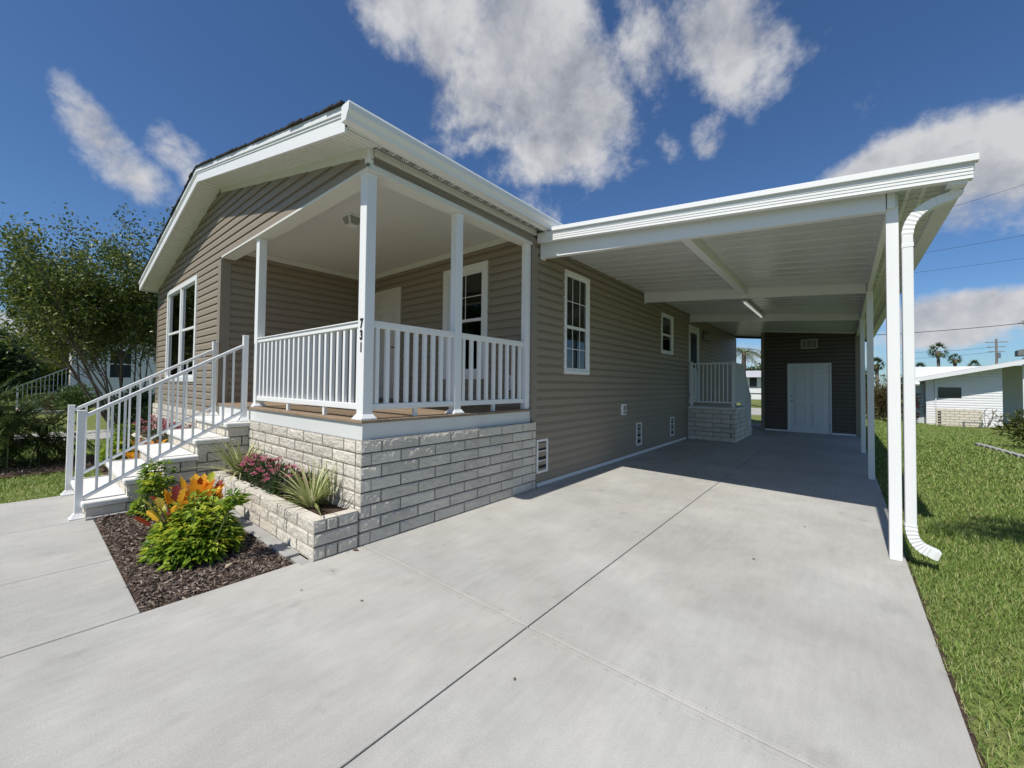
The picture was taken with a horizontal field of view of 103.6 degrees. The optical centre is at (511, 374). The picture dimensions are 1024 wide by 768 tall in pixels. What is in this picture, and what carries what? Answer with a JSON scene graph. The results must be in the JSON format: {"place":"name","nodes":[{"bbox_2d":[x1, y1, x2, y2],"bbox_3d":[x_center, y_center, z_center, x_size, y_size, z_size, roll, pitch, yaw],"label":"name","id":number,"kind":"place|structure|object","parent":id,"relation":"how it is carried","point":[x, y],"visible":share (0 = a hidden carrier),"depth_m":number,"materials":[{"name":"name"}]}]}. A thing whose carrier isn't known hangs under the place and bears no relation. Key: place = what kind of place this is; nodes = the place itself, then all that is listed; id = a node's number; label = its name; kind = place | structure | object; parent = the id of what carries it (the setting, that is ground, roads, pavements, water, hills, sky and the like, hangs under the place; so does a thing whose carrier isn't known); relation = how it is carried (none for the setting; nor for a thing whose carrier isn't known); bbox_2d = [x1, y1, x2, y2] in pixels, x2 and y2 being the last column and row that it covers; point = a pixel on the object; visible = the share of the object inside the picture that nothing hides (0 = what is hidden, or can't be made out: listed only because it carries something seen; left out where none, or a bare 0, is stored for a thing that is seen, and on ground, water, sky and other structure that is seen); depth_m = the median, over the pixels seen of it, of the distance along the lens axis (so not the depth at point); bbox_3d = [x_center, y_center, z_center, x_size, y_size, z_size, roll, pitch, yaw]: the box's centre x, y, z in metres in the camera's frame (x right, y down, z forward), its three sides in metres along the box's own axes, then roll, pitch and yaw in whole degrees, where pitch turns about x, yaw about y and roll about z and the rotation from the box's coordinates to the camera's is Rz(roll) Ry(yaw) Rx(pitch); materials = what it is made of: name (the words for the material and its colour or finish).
{"place":"outdoors","nodes":[
{"label":"outdoors","id":0,"kind":"place"},
{"bbox_2d":[0,495,139,657],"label":"walkway","id":1,"kind":"structure","parent":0,"point":[61,577],"depth_m":2.80,"materials":[{"name":"concrete"}]},
{"bbox_2d":[71,415,249,517],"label":"entry steps","id":2,"kind":"structure","parent":1,"relation":"on","point":[119,496],"depth_m":4.73,"materials":[{"name":"grey concrete"}]},
{"bbox_2d":[60,341,218,495],"bbox_3d":[-4.871,0.479,5.410,0.124,1.968,1.541,-1,-2,39],"label":"stair railing","id":3,"kind":"object","parent":2,"relation":"on","point":[69,476],"visible":0.91,"depth_m":5.24,"materials":[{"name":"white plastic"}]},
{"bbox_2d":[68,335,250,520],"bbox_3d":[-3.868,0.469,4.583,0.124,1.968,1.541,-1,-2,39],"label":"stair railing","id":4,"kind":"object","parent":2,"relation":"on","point":[79,497],"visible":0.99,"depth_m":4.44,"materials":[{"name":"white plastic"}]},
{"bbox_2d":[15,428,150,442],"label":"neighbor driveway","id":5,"kind":"structure","parent":0,"point":[92,433],"depth_m":10.15,"materials":[{"name":"concrete"}]},
{"bbox_2d":[110,385,154,429],"bbox_3d":[-10.468,0.903,11.491,1.547,1.306,1.802,2,-2,-36],"label":"round shrub","id":6,"kind":"object","parent":5,"relation":"on","point":[134,401],"visible":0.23,"depth_m":11.17,"materials":[{"name":"green plant"}]},
{"bbox_2d":[134,395,154,425],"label":"round shrub","id":7,"kind":"object","parent":5,"relation":"on","point":[145,414],"visible":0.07,"depth_m":10.11,"materials":[{"name":"green plant"}]},
{"bbox_2d":[64,334,155,406],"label":"gray house","id":8,"kind":"structure","parent":0,"point":[113,377],"depth_m":20.96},
{"bbox_2d":[107,348,133,379],"bbox_3d":[-20.474,-0.529,21.075,0.110,1.600,0.960,-1,-2,39],"label":"window","id":9,"kind":"structure","parent":8,"relation":"in","point":[112,371],"depth_m":21.14,"materials":[{"name":"glass"}]},
{"bbox_2d":[0,423,980,767],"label":"driveway","id":10,"kind":"structure","parent":0,"point":[758,579],"depth_m":2.10,"materials":[{"name":"concrete"}]},
{"bbox_2d":[687,404,751,442],"bbox_3d":[5.729,1.281,11.012,1.150,0.855,2.245,-1,-2,39],"label":"side landing","id":11,"kind":"object","parent":10,"relation":"on","point":[724,423],"visible":1,"depth_m":10.21,"materials":[{"name":"grey brick"}]},
{"bbox_2d":[690,361,734,407],"bbox_3d":[5.080,0.250,10.236,1.030,1.150,0.060,-1,-2,39],"label":"landing railing","id":12,"kind":"object","parent":11,"relation":"on","point":[711,401],"visible":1,"depth_m":10.23,"materials":[{"name":"white metal"}]},
{"bbox_2d":[735,363,743,405],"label":"landing railing","id":13,"kind":"object","parent":11,"relation":"on","point":[739,383],"visible":0.95,"depth_m":10.47,"materials":[{"name":"white metal"}]},
{"bbox_2d":[744,368,750,426],"bbox_3d":[6.571,0.756,11.278,0.060,1.932,1.051,-1,-2,39],"label":"landing railing","id":14,"kind":"object","parent":11,"relation":"on","point":[747,399],"visible":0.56,"depth_m":11.31,"materials":[{"name":"white metal"}]},
{"bbox_2d":[537,153,979,561],"bbox_3d":[5.983,-0.044,9.159,3.926,3.417,13.152,-1,-2,39],"label":"carport","id":15,"kind":"object","parent":10,"relation":"on","point":[842,253],"visible":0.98,"depth_m":4.55,"materials":[{"name":"white metal"}]},
{"bbox_2d":[742,300,763,317],"bbox_3d":[5.298,-1.411,8.828,0.080,0.063,2.220,-1,-2,39],"label":"tube light","id":16,"kind":"object","parent":15,"relation":"attached to","point":[751,307],"visible":1,"depth_m":8.62,"materials":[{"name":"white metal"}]},
{"bbox_2d":[761,331,860,436],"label":"storage shed","id":17,"kind":"structure","parent":10,"relation":"on","point":[810,382],"depth_m":12.15,"materials":[{"name":"brown"}]},
{"bbox_2d":[787,363,831,433],"bbox_3d":[8.976,0.717,12.174,1.075,2.101,0.092,-1,-2,39],"label":"door","id":18,"kind":"structure","parent":17,"relation":"in","point":[809,387],"depth_m":12.17,"materials":[{"name":"white paint"}]},
{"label":"joint sand","id":19,"kind":"structure","parent":10,"relation":"on","visible":0},
{"bbox_2d":[363,546,832,767],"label":"driveway joint edge","id":20,"kind":"object","parent":19,"relation":"on","point":[713,723],"visible":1,"depth_m":1.86,"materials":[{"name":"concrete"}]},
{"bbox_2d":[0,389,1023,767],"bbox_3d":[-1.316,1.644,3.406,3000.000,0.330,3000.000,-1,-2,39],"label":"ground","id":21,"kind":"structure","parent":0,"point":[976,721],"depth_m":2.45,"materials":[{"name":"green plant"}]},
{"bbox_2d":[0,385,43,402],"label":"round shrub","id":22,"kind":"object","parent":21,"relation":"on","point":[8,399],"visible":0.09,"depth_m":22.60,"materials":[{"name":"green plant"}]},
{"bbox_2d":[0,324,61,404],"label":"dark tree","id":23,"kind":"object","parent":21,"relation":"on","point":[9,364],"visible":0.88,"depth_m":18.29,"materials":[{"name":"green plant"}]},
{"bbox_2d":[9,334,69,401],"bbox_3d":[-24.704,-0.437,21.167,4.562,4.200,4.320,-1,-2,39],"label":"round tree","id":24,"kind":"object","parent":21,"relation":"on","point":[63,376],"visible":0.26,"depth_m":21.06,"materials":[{"name":"green plant"}]},
{"bbox_2d":[16,408,76,413],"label":"neighbor kerb","id":25,"kind":"structure","parent":21,"relation":"on","point":[50,412],"depth_m":15.95,"materials":[{"name":"grey concrete"}]},
{"bbox_2d":[16,368,71,407],"bbox_3d":[-20.936,0.610,18.055,0.060,1.965,1.610,-1,-2,39],"label":"stair railing","id":26,"kind":"object","parent":25,"relation":"on","point":[44,387],"visible":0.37,"depth_m":18.09,"materials":[{"name":"white metal"}]},
{"bbox_2d":[37,390,62,410],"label":"reddish shrub","id":27,"kind":"object","parent":21,"relation":"on","point":[48,401],"visible":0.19,"depth_m":17.39,"materials":[{"name":"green plant"}]},
{"bbox_2d":[0,455,102,477],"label":"mulch bed","id":28,"kind":"object","parent":21,"relation":"on","point":[54,469],"visible":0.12,"depth_m":6.05,"materials":[{"name":"brown plant"}]},
{"bbox_2d":[0,369,57,463],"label":"date palm","id":29,"kind":"object","parent":28,"relation":"on","point":[3,394],"visible":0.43,"depth_m":6.41,"materials":[{"name":"green plant"}]},
{"bbox_2d":[0,390,94,473],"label":"shrub","id":30,"kind":"object","parent":28,"relation":"on","point":[8,431],"visible":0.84,"depth_m":6.16,"materials":[{"name":"green plant"}]},
{"bbox_2d":[0,400,94,470],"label":"date palm","id":31,"kind":"object","parent":28,"relation":"on","point":[60,451],"visible":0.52,"depth_m":6.41,"materials":[{"name":"green plant"}]},
{"bbox_2d":[47,383,103,410],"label":"round shrub","id":32,"kind":"object","parent":21,"relation":"on","point":[77,398],"visible":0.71,"depth_m":17.23,"materials":[{"name":"green plant"}]},
{"bbox_2d":[0,198,172,427],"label":"crape myrtle","id":33,"kind":"object","parent":21,"relation":"on","point":[77,308],"visible":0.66,"depth_m":10.21,"materials":[{"name":"green plant"}]},
{"bbox_2d":[99,467,107,474],"bbox_3d":[-5.650,1.470,6.010,1.720,0.028,0.600,-1,-2,39],"label":"mulch bed","id":34,"kind":"object","parent":21,"relation":"on","point":[101,469],"visible":0.03,"depth_m":6.11,"materials":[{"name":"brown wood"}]},
{"bbox_2d":[99,424,144,468],"bbox_3d":[-6.023,1.122,6.273,1.027,0.706,0.709,-1,-2,39],"label":"umbrella shrub","id":35,"kind":"object","parent":34,"relation":"on","point":[102,456],"visible":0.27,"depth_m":6.13,"materials":[{"name":"green plant"}]},
{"bbox_2d":[121,453,138,459],"bbox_3d":[-5.226,1.272,5.611,0.377,0.386,0.386,1,-1,-7],"label":"croton","id":36,"kind":"object","parent":34,"relation":"on","point":[132,455],"visible":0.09,"depth_m":5.56,"materials":[{"name":"orange plant"}]},
{"bbox_2d":[125,438,167,456],"bbox_3d":[-5.560,1.215,6.139,0.548,0.518,0.542,-1,-2,39],"label":"croton","id":37,"kind":"object","parent":34,"relation":"on","point":[131,451],"visible":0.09,"depth_m":6.10,"materials":[{"name":"orange plant"}]},
{"bbox_2d":[85,505,167,520],"bbox_3d":[-3.911,1.460,4.299,0.059,0.066,0.890,-1,-2,39],"label":"step footing","id":38,"kind":"object","parent":21,"relation":"on","point":[94,517],"visible":0.21,"depth_m":4.04,"materials":[{"name":"grey concrete"}]},
{"bbox_2d":[131,431,167,442],"bbox_3d":[-6.261,1.334,7.176,4.199,0.307,0.436,-1,-2,39],"label":"planter box","id":39,"kind":"object","parent":21,"relation":"on","point":[133,435],"visible":0.03,"depth_m":7.79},
{"bbox_2d":[131,415,164,436],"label":"pink flower plant","id":40,"kind":"object","parent":39,"relation":"on","point":[141,424],"visible":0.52,"depth_m":7.69,"materials":[{"name":"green plant"}]},
{"bbox_2d":[142,418,173,442],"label":"pink flower plant","id":41,"kind":"object","parent":39,"relation":"in","point":[155,424],"visible":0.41,"depth_m":7.01,"materials":[{"name":"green plant"}]},
{"bbox_2d":[153,422,191,442],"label":"pink flower plant","id":42,"kind":"object","parent":39,"relation":"in","point":[177,427],"visible":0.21,"depth_m":6.50,"materials":[{"name":"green plant"}]},
{"bbox_2d":[95,516,292,612],"bbox_3d":[-2.922,1.448,3.548,2.583,0.028,0.872,-1,-2,39],"label":"mulch bed","id":43,"kind":"object","parent":21,"relation":"on","point":[172,600],"visible":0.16,"depth_m":2.88,"materials":[{"name":"brown wood"}]},
{"bbox_2d":[126,459,178,523],"bbox_3d":[-3.659,1.166,4.154,0.562,0.591,0.474,-1,-2,39],"label":"umbrella shrub","id":44,"kind":"object","parent":43,"relation":"on","point":[155,483],"visible":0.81,"depth_m":4.07,"materials":[{"name":"green plant"}]},
{"bbox_2d":[133,485,199,527],"bbox_3d":[-2.783,1.124,3.283,0.401,0.420,0.413,1,-1,-10],"label":"croton","id":45,"kind":"object","parent":43,"relation":"on","point":[177,493],"visible":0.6,"depth_m":3.23,"materials":[{"name":"orange plant"}]},
{"bbox_2d":[136,489,247,571],"bbox_3d":[-2.542,1.220,3.243,0.873,0.524,0.715,-1,-2,39],"label":"umbrella shrub","id":46,"kind":"object","parent":43,"relation":"on","point":[186,539],"visible":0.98,"depth_m":3.07,"materials":[{"name":"green plant"}]},
{"bbox_2d":[168,471,224,511],"bbox_3d":[-2.854,1.179,3.636,0.464,0.525,0.448,-1,-2,39],"label":"croton","id":47,"kind":"object","parent":43,"relation":"on","point":[200,484],"visible":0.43,"depth_m":3.64,"materials":[{"name":"orange plant"}]},
{"bbox_2d":[208,487,253,541],"bbox_3d":[-2.222,1.150,3.049,0.440,0.568,0.247,1,-1,-2],"label":"umbrella shrub","id":48,"kind":"object","parent":43,"relation":"on","point":[229,502],"visible":0.98,"depth_m":3.04,"materials":[{"name":"green plant"}]},
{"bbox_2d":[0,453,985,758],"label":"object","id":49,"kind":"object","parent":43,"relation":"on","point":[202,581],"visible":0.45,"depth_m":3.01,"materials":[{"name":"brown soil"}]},
{"bbox_2d":[213,506,310,564],"bbox_3d":[-2.566,1.460,3.864,2.590,0.072,0.108,-1,-2,39],"label":"planter footing","id":50,"kind":"object","parent":21,"relation":"on","point":[290,553],"visible":0.48,"depth_m":3.40,"materials":[{"name":"grey concrete"}]},
{"bbox_2d":[212,469,357,560],"bbox_3d":[-2.414,1.299,4.055,2.627,0.307,0.380,-1,-2,39],"label":"planter box","id":51,"kind":"object","parent":50,"relation":"on","point":[305,531],"visible":0.73,"depth_m":3.36,"materials":[{"name":"stone"}]},
{"bbox_2d":[173,436,265,486],"bbox_3d":[-3.179,0.904,4.622,1.030,0.537,1.118,0,-2,24],"label":"strap leaf plant","id":52,"kind":"object","parent":51,"relation":"on","point":[231,463],"visible":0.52,"depth_m":4.58,"materials":[{"name":"green plant"}]},
{"bbox_2d":[233,453,270,482],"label":"pink flower plant","id":53,"kind":"object","parent":51,"relation":"in","point":[246,460],"visible":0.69,"depth_m":4.41,"materials":[{"name":"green plant"}]},
{"bbox_2d":[242,455,289,490],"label":"pink flower plant","id":54,"kind":"object","parent":51,"relation":"in","point":[260,471],"visible":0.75,"depth_m":4.12,"materials":[{"name":"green plant"}]},
{"bbox_2d":[260,462,307,495],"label":"pink flower plant","id":55,"kind":"object","parent":51,"relation":"in","point":[277,479],"visible":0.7,"depth_m":3.88,"materials":[{"name":"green plant"}]},
{"bbox_2d":[283,471,316,502],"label":"pink flower plant","id":56,"kind":"object","parent":51,"relation":"in","point":[293,476],"visible":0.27,"depth_m":3.72,"materials":[{"name":"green plant"}]},
{"bbox_2d":[256,455,345,520],"bbox_3d":[-1.758,0.936,3.613,0.890,0.455,0.906,0,-1,13],"label":"strap leaf plant","id":57,"kind":"object","parent":51,"relation":"on","point":[313,496],"visible":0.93,"depth_m":3.53,"materials":[{"name":"green plant"}]},
{"bbox_2d":[216,148,535,545],"bbox_3d":[-2.055,-0.238,5.687,4.125,3.468,2.511,-1,-2,39],"label":"front porch","id":58,"kind":"object","parent":21,"relation":"on","point":[401,470],"visible":0.75,"depth_m":4.38,"materials":[{"name":"white brick"}]},
{"bbox_2d":[257,321,357,414],"bbox_3d":[-2.295,-0.032,4.397,2.477,0.882,0.080,-1,-2,39],"label":"porch railing","id":59,"kind":"object","parent":58,"relation":"on","point":[282,374],"visible":0.89,"depth_m":4.26,"materials":[{"name":"white plastic"}]},
{"bbox_2d":[340,212,359,228],"bbox_3d":[-2.003,-1.915,5.049,0.210,0.118,0.210,-1,-2,39],"label":"ceiling light","id":60,"kind":"object","parent":58,"relation":"attached to","point":[350,220],"visible":0.84,"depth_m":5.00,"materials":[{"name":"white glass"}]},
{"bbox_2d":[360,318,362,351],"bbox_3d":[-1.320,-0.344,3.529,0.047,0.296,0.004,-1,-2,39],"label":"house number","id":61,"kind":"object","parent":58,"relation":"attached to","point":[361,319],"visible":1,"depth_m":3.53,"materials":[{"name":"black metal"}]},
{"bbox_2d":[373,320,454,415],"bbox_3d":[-0.955,-0.028,3.980,0.080,0.882,0.970,-1,-2,39],"label":"porch railing","id":62,"kind":"object","parent":58,"relation":"on","point":[414,404],"visible":0.94,"depth_m":3.94,"materials":[{"name":"white plastic"}]},
{"bbox_2d":[461,333,524,410],"bbox_3d":[-0.226,0.001,4.866,0.080,0.882,1.135,-1,-2,39],"label":"porch railing","id":63,"kind":"object","parent":58,"relation":"on","point":[486,340],"visible":0.88,"depth_m":4.84,"materials":[{"name":"white plastic"}]},
{"bbox_2d":[138,100,736,486],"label":"house","id":64,"kind":"structure","parent":21,"relation":"on","point":[603,347],"depth_m":6.36,"materials":[{"name":"plastic"}]},
{"bbox_2d":[165,275,198,381],"bbox_3d":[-6.246,-0.783,7.608,2.200,1.840,0.066,-1,-2,39],"label":"window","id":65,"kind":"structure","parent":64,"relation":"in","point":[182,304],"depth_m":7.56,"materials":[{"name":"white plastic"}]},
{"bbox_2d":[374,287,401,398],"bbox_3d":[-2.360,-0.550,7.480,0.960,2.030,0.092,-1,-2,39],"label":"door","id":66,"kind":"structure","parent":64,"relation":"in","point":[387,302],"depth_m":7.43,"materials":[{"name":"beige paint"}]},
{"bbox_2d":[442,260,488,378],"bbox_3d":[-0.717,-0.789,6.151,0.970,1.730,0.066,-1,-2,39],"label":"window","id":67,"kind":"structure","parent":64,"relation":"in","point":[475,283],"depth_m":6.07,"materials":[{"name":"white plastic"}]},
{"bbox_2d":[509,375,510,389],"bbox_3d":[-0.047,0.113,5.530,0.110,0.200,0.047,-1,-2,39],"label":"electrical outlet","id":68,"kind":"object","parent":64,"relation":"attached to","point":[509,382],"visible":0.28,"depth_m":5.49,"materials":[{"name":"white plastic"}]},
{"bbox_2d":[563,269,589,374],"bbox_3d":[0.997,-0.774,6.236,0.066,1.550,0.745,-1,-2,39],"label":"window","id":69,"kind":"structure","parent":64,"relation":"in","point":[576,342],"depth_m":6.26,"materials":[{"name":"white plastic"}]},
{"bbox_2d":[621,404,625,414],"bbox_3d":[2.078,0.654,7.486,0.047,0.200,0.170,-1,-2,39],"label":"electrical outlet","id":70,"kind":"object","parent":64,"relation":"attached to","point":[623,409],"visible":1,"depth_m":7.44,"materials":[{"name":"white plastic"}]},
{"bbox_2d":[661,312,672,354],"bbox_3d":[3.614,-0.931,9.416,0.066,0.925,0.790,-1,-2,39],"label":"window","id":71,"kind":"structure","parent":64,"relation":"in","point":[666,320],"depth_m":9.45,"materials":[{"name":"white plastic"}]},
{"bbox_2d":[688,324,698,403],"bbox_3d":[5.000,-0.259,11.071,0.092,2.120,0.960,-1,-2,39],"label":"door","id":72,"kind":"structure","parent":64,"relation":"in","point":[693,332],"depth_m":11.10,"materials":[{"name":"white paint"}]},
{"bbox_2d":[702,331,709,341],"bbox_3d":[5.662,-1.115,11.746,0.180,0.320,0.128,-1,-2,39],"label":"wall lantern","id":73,"kind":"object","parent":64,"relation":"attached to","point":[707,337],"depth_m":11.71,"materials":[{"name":"brown metal"}]},
{"bbox_2d":[736,347,760,372],"bbox_3d":[16.082,0.128,28.240,2.640,4.218,2.764,0,-1,22],"label":"coconut palm","id":74,"kind":"object","parent":21,"relation":"on","point":[745,354],"visible":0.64,"depth_m":27.87,"materials":[{"name":"green plant"}]},
{"bbox_2d":[746,362,760,370],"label":"dark tree","id":75,"kind":"object","parent":21,"relation":"on","point":[752,368],"visible":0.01,"depth_m":57.86,"materials":[{"name":"green plant"}]},
{"bbox_2d":[865,368,881,389],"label":"dark tree","id":76,"kind":"object","parent":21,"relation":"on","point":[866,379],"depth_m":53.44,"materials":[{"name":"green plant"}]},
{"bbox_2d":[874,357,886,393],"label":"fan palm","id":77,"kind":"object","parent":21,"relation":"on","point":[877,367],"visible":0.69,"depth_m":59.75,"materials":[{"name":"green plant"}]},
{"bbox_2d":[865,386,902,419],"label":"reddish shrub","id":78,"kind":"object","parent":21,"relation":"on","point":[881,406],"visible":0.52,"depth_m":18.12,"materials":[{"name":"brown plant"}]},
{"bbox_2d":[865,374,920,418],"bbox_3d":[19.751,1.105,20.971,2.278,2.402,2.313,-1,-2,39],"label":"reddish shrub","id":79,"kind":"object","parent":21,"relation":"on","point":[882,386],"visible":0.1,"depth_m":20.99,"materials":[{"name":"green plant"}]},
{"bbox_2d":[901,395,922,421],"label":"round shrub","id":80,"kind":"object","parent":21,"relation":"on","point":[917,405],"visible":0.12,"depth_m":19.54,"materials":[{"name":"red plant"}]},
{"bbox_2d":[916,362,924,366],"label":"fan palm","id":81,"kind":"object","parent":21,"relation":"on","point":[919,364],"visible":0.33,"depth_m":69.64,"materials":[{"name":"green plant"}]},
{"bbox_2d":[866,449,986,767],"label":"slab edge soil","id":82,"kind":"structure","parent":21,"relation":"on","point":[966,720],"depth_m":1.89,"materials":[{"name":"brown soil"}]},
{"bbox_2d":[926,341,950,366],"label":"fan palm","id":83,"kind":"object","parent":21,"relation":"on","point":[938,355],"visible":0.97,"depth_m":69.76,"materials":[{"name":"green plant"}]},
{"bbox_2d":[947,353,962,365],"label":"fan palm","id":84,"kind":"object","parent":21,"relation":"on","point":[954,361],"visible":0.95,"depth_m":74.79,"materials":[{"name":"green plant"}]},
{"bbox_2d":[936,408,982,427],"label":"screen wall","id":85,"kind":"structure","parent":21,"relation":"on","point":[951,417],"depth_m":18.55,"materials":[{"name":"beige"}]},
{"bbox_2d":[915,359,1023,426],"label":"white house","id":86,"kind":"structure","parent":21,"relation":"on","point":[999,387],"depth_m":19.20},
{"bbox_2d":[962,422,982,428],"bbox_3d":[20.599,2.303,18.023,0.600,0.310,0.250,-1,-2,39],"label":"garden bench","id":87,"kind":"object","parent":21,"relation":"on","point":[963,424],"visible":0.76,"depth_m":17.95,"materials":[{"name":"silver metal"}]},
{"bbox_2d":[967,360,982,365],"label":"fan palm","id":88,"kind":"object","parent":21,"relation":"on","point":[976,363],"visible":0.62,"depth_m":74.82,"materials":[{"name":"green plant"}]},
{"bbox_2d":[980,408,996,428],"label":"dry plant","id":89,"kind":"object","parent":21,"relation":"on","point":[993,413],"visible":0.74,"depth_m":17.78,"materials":[{"name":"grey plant"}]},
{"bbox_2d":[985,339,1007,363],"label":"utility pole","id":90,"kind":"object","parent":21,"relation":"on","point":[997,354],"visible":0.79,"depth_m":59.94,"materials":[{"name":"grey wood"}]},
{"bbox_2d":[974,443,1023,459],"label":"border edging","id":91,"kind":"object","parent":21,"relation":"on","point":[1015,454],"visible":0.52,"depth_m":9.24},
{"bbox_2d":[988,408,1023,446],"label":"round shrub","id":92,"kind":"object","parent":21,"relation":"on","point":[1014,424],"visible":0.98,"depth_m":10.34,"materials":[{"name":"green plant"}]},
{"bbox_2d":[0,0,1023,388],"label":"sky","id":93,"kind":"structure","parent":0,"point":[578,110],"materials":[{"name":"blue"}]},
{"bbox_2d":[746,371,760,398],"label":"house","id":94,"kind":"structure","parent":0,"point":[753,378],"depth_m":44.08,"materials":[{"name":"white"}]},
{"bbox_2d":[751,408,760,414],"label":"back path","id":95,"kind":"structure","parent":0,"point":[755,411],"depth_m":22.32,"materials":[{"name":"concrete"}]},
{"bbox_2d":[878,323,1020,334],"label":"power line","id":96,"kind":"object","parent":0,"point":[956,329],"visible":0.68,"depth_m":40.35,"materials":[{"name":"black metal"}]},
{"bbox_2d":[915,258,1022,272],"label":"power line","id":97,"kind":"object","parent":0,"point":[971,265],"visible":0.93,"depth_m":35.17,"materials":[{"name":"black metal"}]},
{"bbox_2d":[926,235,1022,252],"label":"power line","id":98,"kind":"object","parent":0,"point":[973,244],"visible":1,"depth_m":31.91,"materials":[{"name":"black metal"}]},
{"bbox_2d":[1015,349,1023,359],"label":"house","id":99,"kind":"structure","parent":0,"point":[1018,353],"depth_m":39.99,"materials":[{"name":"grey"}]}
]}

